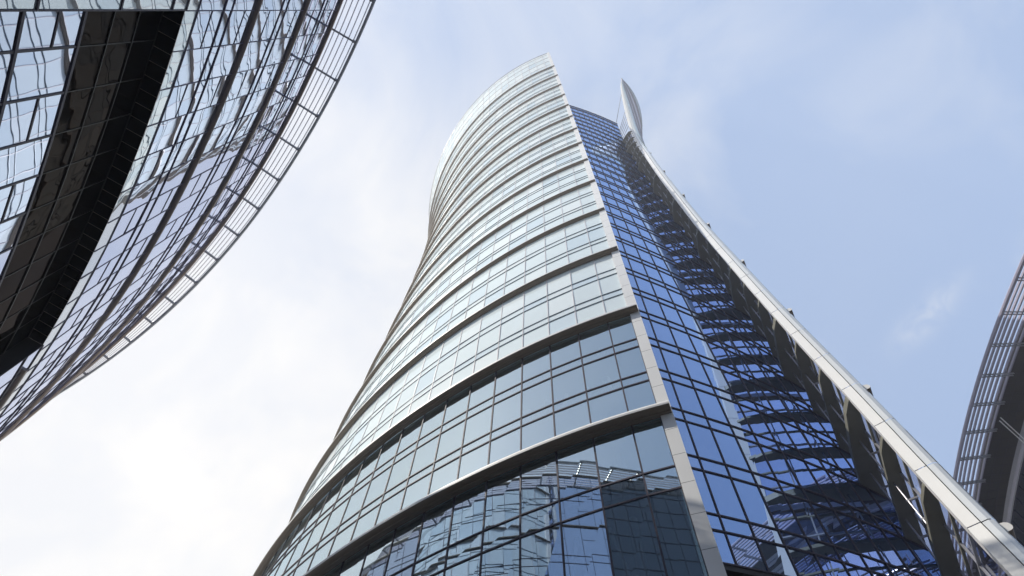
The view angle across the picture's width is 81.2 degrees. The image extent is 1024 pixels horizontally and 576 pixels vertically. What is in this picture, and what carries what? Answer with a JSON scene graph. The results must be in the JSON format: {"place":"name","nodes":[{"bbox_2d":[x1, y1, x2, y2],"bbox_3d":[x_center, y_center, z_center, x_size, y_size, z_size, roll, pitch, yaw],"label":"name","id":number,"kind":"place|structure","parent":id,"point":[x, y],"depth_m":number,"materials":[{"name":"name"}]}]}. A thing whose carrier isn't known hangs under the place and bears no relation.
{"place":"outdoors","nodes":[
{"label":"outdoors","id":0,"kind":"place"},
{"bbox_2d":[0,0,375,440],"bbox_3d":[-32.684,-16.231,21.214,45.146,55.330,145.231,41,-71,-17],"label":"office building","id":1,"kind":"structure","parent":0,"point":[139,139],"depth_m":30.93,"materials":[{"name":"blue glass"}]},
{"bbox_2d":[0,0,1023,575],"label":"sky","id":2,"kind":"structure","parent":0,"point":[863,160],"materials":[{"name":"blue"}]},
{"bbox_2d":[253,52,1023,575],"label":"office tower","id":3,"kind":"structure","parent":0,"point":[587,360],"depth_m":44.05,"materials":[{"name":"blue glass"}]},
{"bbox_2d":[947,254,1023,575],"bbox_3d":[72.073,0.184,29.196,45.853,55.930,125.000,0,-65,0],"label":"office building","id":4,"kind":"structure","parent":0,"point":[998,490],"depth_m":66.89,"materials":[{"name":"grey metal"}]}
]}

